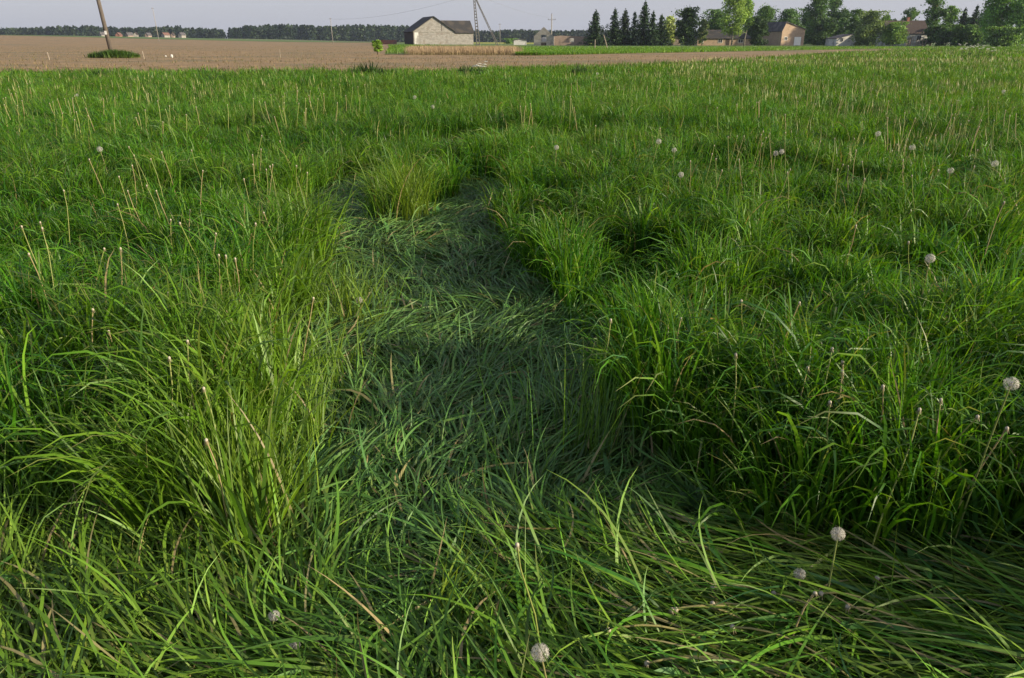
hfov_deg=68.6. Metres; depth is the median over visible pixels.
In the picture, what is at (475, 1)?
utility pole
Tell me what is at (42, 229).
dandelion stalk
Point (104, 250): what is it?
dandelion stalk
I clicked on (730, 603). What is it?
dandelion stalk
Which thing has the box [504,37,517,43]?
shrub
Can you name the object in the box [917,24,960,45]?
elder bush
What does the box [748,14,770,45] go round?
thuja
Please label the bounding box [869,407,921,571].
dandelion stalk
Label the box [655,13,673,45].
spruce
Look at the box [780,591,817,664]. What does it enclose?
dandelion stalk
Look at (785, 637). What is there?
dandelion stalk
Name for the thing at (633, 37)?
spruce
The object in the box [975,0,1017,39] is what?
alder
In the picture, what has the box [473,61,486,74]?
cow parsley
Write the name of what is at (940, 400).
dandelion stalk
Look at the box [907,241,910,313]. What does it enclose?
dandelion stalk
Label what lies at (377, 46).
sapling
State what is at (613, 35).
spruce
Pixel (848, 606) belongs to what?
dandelion stalk
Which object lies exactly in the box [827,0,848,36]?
maple
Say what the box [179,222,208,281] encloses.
dandelion stalk
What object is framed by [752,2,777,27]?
linden
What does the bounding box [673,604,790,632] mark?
dandelion stalk
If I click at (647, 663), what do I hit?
dandelion stalk
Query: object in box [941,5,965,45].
maple
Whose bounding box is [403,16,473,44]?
barn
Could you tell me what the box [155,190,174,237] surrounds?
dandelion stalk
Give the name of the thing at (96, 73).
weed clump
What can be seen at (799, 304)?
dandelion stalk
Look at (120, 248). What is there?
dandelion stalk
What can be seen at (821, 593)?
dandelion stalk
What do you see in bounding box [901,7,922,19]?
maple
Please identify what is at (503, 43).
rape field
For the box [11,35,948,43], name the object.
ground
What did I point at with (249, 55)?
dry weeds
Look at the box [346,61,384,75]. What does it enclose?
weed clump
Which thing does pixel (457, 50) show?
dry grass
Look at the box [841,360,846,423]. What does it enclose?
dandelion stalk
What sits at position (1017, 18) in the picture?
alder
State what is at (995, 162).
dandelion clock
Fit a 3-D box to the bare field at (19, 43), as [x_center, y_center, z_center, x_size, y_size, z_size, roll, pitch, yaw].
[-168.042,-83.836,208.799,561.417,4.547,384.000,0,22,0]
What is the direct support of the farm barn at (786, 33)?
on the meadow
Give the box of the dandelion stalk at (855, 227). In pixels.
[844,225,856,266]
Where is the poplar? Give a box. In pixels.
[845,7,863,33]
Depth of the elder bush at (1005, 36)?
176.73 m
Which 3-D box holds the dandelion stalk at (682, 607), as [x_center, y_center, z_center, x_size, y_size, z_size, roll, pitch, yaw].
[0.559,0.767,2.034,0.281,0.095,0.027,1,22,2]
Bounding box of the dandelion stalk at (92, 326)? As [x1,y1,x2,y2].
[91,308,94,349]
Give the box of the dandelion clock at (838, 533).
[825,527,845,602]
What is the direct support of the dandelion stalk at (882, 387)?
on the grass field ground at (591, 327)
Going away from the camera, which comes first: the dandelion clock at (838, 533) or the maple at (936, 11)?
the dandelion clock at (838, 533)
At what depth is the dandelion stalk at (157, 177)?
5.98 m
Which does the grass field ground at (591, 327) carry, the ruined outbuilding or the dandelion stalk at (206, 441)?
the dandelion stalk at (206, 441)
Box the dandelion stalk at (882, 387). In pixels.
[877,385,884,441]
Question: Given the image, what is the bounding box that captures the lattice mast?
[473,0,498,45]
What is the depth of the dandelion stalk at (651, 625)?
1.96 m
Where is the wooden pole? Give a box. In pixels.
[96,0,112,49]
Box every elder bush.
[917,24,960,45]
[948,23,987,45]
[981,24,1023,46]
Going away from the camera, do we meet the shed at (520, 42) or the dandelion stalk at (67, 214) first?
the dandelion stalk at (67, 214)
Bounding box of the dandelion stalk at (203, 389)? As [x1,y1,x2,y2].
[202,387,226,476]
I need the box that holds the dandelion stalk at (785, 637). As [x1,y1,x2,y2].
[728,624,849,677]
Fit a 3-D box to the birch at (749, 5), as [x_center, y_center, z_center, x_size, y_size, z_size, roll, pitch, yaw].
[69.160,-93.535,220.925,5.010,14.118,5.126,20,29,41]
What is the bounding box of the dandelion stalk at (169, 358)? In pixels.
[168,356,172,425]
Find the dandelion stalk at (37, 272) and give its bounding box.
[28,253,49,308]
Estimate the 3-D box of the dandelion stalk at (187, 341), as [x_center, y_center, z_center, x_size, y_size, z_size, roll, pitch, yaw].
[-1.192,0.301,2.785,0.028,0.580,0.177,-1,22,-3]
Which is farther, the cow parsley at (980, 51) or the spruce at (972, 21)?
the spruce at (972, 21)
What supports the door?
in the farm barn at (786, 33)
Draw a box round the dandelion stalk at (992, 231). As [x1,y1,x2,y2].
[979,201,1004,273]
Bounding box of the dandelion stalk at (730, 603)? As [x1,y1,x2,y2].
[710,601,808,633]
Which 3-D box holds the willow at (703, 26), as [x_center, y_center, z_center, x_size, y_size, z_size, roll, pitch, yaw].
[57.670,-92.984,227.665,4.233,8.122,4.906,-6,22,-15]
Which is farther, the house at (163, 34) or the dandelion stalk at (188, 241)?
the house at (163, 34)
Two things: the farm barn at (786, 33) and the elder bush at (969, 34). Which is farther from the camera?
the farm barn at (786, 33)
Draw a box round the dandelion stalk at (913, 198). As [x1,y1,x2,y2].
[911,175,915,220]
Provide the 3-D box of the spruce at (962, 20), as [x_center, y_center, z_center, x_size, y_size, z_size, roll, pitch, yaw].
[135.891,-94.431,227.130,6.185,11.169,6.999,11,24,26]
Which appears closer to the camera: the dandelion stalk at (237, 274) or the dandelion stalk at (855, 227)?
the dandelion stalk at (237, 274)
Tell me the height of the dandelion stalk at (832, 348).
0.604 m
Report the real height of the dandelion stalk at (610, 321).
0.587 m
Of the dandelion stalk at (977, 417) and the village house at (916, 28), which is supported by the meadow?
the village house at (916, 28)
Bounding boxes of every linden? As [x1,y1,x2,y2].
[671,5,701,45]
[700,7,731,29]
[741,17,754,44]
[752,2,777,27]
[770,7,807,30]
[799,12,814,44]
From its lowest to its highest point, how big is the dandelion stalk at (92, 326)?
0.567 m
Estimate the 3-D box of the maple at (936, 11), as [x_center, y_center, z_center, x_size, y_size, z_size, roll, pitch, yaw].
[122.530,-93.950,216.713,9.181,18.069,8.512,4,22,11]
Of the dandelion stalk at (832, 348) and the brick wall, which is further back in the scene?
the brick wall
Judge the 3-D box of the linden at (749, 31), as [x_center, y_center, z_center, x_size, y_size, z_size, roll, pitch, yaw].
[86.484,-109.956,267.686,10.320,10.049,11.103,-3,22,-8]
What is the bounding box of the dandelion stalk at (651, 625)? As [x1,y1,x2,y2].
[606,624,732,653]
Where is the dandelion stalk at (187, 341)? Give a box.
[185,340,189,413]
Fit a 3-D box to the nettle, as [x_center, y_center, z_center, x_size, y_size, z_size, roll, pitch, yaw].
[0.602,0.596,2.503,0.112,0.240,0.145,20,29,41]
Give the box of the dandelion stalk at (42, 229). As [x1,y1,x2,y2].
[41,227,55,304]
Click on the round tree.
(668, 21)
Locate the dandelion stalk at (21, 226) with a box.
[20,225,51,300]
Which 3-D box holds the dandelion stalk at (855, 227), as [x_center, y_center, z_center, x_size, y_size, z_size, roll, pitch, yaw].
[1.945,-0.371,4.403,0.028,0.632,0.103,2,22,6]
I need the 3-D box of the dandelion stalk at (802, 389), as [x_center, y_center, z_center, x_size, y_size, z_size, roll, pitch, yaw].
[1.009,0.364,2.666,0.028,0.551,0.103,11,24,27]
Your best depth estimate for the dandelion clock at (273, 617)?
1.99 m
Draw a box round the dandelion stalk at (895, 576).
[873,575,961,611]
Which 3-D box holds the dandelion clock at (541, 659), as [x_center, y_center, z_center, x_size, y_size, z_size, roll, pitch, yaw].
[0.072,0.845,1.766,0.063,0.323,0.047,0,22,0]
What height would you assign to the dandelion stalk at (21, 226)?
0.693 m
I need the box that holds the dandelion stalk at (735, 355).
[730,353,737,449]
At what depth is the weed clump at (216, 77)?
27.34 m
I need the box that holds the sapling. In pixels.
[372,40,382,54]
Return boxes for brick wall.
[381,40,396,43]
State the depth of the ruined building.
218.28 m
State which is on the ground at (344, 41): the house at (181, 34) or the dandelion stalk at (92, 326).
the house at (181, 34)
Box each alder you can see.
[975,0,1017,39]
[1006,0,1023,44]
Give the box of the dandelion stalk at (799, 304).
[785,301,800,338]
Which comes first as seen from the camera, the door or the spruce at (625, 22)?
the spruce at (625, 22)
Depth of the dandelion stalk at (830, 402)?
2.34 m
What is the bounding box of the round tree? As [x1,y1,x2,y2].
[664,14,676,43]
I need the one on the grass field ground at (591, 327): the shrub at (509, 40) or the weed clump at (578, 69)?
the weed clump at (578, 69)
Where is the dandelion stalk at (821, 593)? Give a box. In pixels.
[818,591,899,623]
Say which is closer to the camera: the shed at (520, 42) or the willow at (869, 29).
the willow at (869, 29)
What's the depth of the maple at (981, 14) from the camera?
260.14 m
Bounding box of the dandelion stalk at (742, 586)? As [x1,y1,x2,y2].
[708,584,809,617]
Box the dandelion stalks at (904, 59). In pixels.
[0,48,1023,164]
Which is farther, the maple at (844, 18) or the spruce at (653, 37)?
the maple at (844, 18)
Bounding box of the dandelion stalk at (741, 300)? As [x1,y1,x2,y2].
[740,299,744,346]
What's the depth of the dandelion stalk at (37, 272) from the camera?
3.73 m
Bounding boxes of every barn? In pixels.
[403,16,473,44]
[762,21,806,45]
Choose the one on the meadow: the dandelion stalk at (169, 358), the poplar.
the poplar
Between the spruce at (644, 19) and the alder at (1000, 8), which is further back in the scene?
the spruce at (644, 19)
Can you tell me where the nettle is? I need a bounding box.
[673,484,709,530]
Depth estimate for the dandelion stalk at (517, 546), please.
1.76 m
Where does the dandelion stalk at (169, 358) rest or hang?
on the grass field ground at (591, 327)
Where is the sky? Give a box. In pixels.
[0,0,1017,38]
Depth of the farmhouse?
232.53 m
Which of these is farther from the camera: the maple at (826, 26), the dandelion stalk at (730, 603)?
the maple at (826, 26)
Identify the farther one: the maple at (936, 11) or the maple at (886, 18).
the maple at (886, 18)
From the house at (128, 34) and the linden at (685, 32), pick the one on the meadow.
the linden at (685, 32)
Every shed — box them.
[513,39,526,44]
[825,34,856,45]
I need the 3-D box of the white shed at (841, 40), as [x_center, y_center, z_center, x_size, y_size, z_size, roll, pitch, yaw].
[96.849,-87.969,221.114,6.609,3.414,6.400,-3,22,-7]
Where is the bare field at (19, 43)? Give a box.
[0,35,902,73]
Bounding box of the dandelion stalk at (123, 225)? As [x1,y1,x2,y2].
[117,203,129,250]
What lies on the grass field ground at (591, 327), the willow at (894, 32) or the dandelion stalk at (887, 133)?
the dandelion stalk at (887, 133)
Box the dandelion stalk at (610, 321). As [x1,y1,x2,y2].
[593,318,612,436]
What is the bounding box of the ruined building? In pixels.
[534,27,553,45]
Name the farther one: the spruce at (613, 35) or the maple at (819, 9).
the maple at (819, 9)
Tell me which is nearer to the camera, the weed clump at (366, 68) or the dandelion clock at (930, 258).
the dandelion clock at (930, 258)
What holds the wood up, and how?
on the ground at (344, 41)
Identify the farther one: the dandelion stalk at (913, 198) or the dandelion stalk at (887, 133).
the dandelion stalk at (887, 133)
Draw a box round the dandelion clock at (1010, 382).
[948,377,1018,560]
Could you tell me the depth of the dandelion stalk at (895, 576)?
2.14 m
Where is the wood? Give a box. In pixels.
[0,23,950,42]
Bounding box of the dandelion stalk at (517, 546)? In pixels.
[513,542,539,652]
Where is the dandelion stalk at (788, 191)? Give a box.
[786,171,788,220]
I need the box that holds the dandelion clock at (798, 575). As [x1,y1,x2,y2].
[794,568,804,597]
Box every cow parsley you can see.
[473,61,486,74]
[972,45,987,59]
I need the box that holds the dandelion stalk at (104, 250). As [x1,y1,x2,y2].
[95,248,105,287]
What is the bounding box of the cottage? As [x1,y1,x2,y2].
[666,31,679,44]
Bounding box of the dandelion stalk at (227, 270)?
[225,254,230,290]
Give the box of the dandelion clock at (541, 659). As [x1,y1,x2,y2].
[531,643,548,677]
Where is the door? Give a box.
[793,37,801,45]
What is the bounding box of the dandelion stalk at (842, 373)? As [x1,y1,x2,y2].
[839,370,843,409]
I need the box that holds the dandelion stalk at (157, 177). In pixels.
[150,158,164,203]
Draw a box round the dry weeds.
[0,46,938,72]
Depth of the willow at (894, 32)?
207.97 m
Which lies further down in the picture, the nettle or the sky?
the nettle
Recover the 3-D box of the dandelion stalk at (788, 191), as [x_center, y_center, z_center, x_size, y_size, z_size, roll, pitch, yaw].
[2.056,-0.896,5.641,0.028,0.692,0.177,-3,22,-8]
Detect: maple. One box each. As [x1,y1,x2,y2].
[801,0,834,43]
[808,16,838,44]
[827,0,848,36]
[836,8,852,33]
[881,14,890,21]
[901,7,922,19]
[920,0,952,45]
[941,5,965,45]
[950,15,982,42]
[978,9,997,44]
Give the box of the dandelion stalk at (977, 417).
[916,415,979,497]
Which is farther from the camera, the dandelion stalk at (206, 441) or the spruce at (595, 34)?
the spruce at (595, 34)
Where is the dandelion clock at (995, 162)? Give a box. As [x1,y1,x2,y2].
[990,160,998,181]
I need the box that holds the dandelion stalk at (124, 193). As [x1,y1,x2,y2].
[118,176,131,217]
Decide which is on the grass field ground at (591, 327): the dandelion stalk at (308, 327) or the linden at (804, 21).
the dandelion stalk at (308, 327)
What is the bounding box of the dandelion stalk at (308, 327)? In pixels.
[302,297,314,376]
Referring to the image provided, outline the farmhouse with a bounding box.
[692,30,751,44]
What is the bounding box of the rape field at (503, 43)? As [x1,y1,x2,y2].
[473,42,605,43]
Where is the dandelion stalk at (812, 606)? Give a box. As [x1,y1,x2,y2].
[770,591,891,671]
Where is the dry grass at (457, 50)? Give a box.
[400,44,525,54]
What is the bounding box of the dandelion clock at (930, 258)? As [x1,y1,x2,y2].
[921,254,935,299]
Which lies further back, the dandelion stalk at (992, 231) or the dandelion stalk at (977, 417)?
the dandelion stalk at (992, 231)
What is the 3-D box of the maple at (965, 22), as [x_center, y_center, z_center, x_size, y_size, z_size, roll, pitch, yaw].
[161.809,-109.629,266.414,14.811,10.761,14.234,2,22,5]
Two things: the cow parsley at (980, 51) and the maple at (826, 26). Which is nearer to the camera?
the cow parsley at (980, 51)
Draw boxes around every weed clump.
[83,68,115,76]
[202,72,233,82]
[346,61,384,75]
[456,65,480,73]
[567,65,591,74]
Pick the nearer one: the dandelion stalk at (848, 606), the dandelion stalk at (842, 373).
the dandelion stalk at (848, 606)
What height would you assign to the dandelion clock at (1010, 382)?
0.752 m
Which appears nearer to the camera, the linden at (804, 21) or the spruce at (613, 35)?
the spruce at (613, 35)
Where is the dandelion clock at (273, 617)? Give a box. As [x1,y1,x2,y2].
[269,610,279,644]
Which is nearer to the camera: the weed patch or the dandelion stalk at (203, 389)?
the dandelion stalk at (203, 389)
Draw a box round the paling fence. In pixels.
[906,38,926,45]
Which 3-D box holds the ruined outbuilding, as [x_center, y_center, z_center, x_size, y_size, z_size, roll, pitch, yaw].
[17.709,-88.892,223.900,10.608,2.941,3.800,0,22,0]
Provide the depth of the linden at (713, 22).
251.68 m
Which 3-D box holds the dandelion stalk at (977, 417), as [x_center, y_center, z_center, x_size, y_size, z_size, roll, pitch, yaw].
[1.326,0.466,2.357,0.028,0.591,0.177,-8,23,-20]
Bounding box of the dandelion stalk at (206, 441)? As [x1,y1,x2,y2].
[204,438,227,521]
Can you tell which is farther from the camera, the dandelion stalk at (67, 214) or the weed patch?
the weed patch
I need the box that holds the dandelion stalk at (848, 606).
[842,604,949,657]
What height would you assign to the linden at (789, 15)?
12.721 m
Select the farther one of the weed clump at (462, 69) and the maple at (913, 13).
the maple at (913, 13)
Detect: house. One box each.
[125,32,133,36]
[161,32,169,37]
[178,32,185,37]
[875,17,927,45]
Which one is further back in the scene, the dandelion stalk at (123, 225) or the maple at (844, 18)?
the maple at (844, 18)
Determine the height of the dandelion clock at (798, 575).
0.219 m
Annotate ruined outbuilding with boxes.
[554,36,588,45]
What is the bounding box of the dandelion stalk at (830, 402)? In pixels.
[823,400,831,520]
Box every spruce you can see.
[579,9,610,45]
[602,8,628,45]
[619,8,630,44]
[625,12,641,45]
[636,0,650,45]
[641,11,659,45]
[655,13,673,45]
[947,8,969,44]
[966,6,983,45]
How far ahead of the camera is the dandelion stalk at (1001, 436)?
2.22 m
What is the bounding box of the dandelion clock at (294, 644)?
[288,642,300,656]
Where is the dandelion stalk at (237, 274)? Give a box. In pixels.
[234,258,239,300]
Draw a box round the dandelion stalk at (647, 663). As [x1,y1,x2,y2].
[642,656,752,677]
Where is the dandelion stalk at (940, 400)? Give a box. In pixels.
[936,398,942,438]
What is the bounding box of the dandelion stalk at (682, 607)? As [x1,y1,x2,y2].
[668,605,742,619]
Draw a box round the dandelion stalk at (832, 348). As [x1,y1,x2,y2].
[807,347,833,437]
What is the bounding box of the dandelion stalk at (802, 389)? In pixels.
[797,366,809,428]
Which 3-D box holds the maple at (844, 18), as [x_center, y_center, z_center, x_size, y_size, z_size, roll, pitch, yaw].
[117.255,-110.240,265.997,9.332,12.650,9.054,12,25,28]
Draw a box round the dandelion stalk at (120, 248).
[119,247,122,294]
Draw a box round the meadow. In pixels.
[397,43,1023,54]
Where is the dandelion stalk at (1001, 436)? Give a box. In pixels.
[946,426,1008,528]
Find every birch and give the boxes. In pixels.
[718,0,751,45]
[741,0,754,45]
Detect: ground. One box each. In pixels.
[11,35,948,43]
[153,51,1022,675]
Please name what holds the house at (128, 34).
on the ground at (344, 41)
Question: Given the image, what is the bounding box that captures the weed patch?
[83,49,140,57]
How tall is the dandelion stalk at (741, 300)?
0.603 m
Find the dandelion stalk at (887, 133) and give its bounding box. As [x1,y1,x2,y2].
[886,117,887,152]
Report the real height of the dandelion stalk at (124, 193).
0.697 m
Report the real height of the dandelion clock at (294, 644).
0.158 m
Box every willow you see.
[696,18,709,45]
[847,9,894,45]
[879,21,911,45]
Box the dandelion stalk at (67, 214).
[63,190,70,248]
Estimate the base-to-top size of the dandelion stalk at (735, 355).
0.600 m
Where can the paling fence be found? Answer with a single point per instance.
(913, 40)

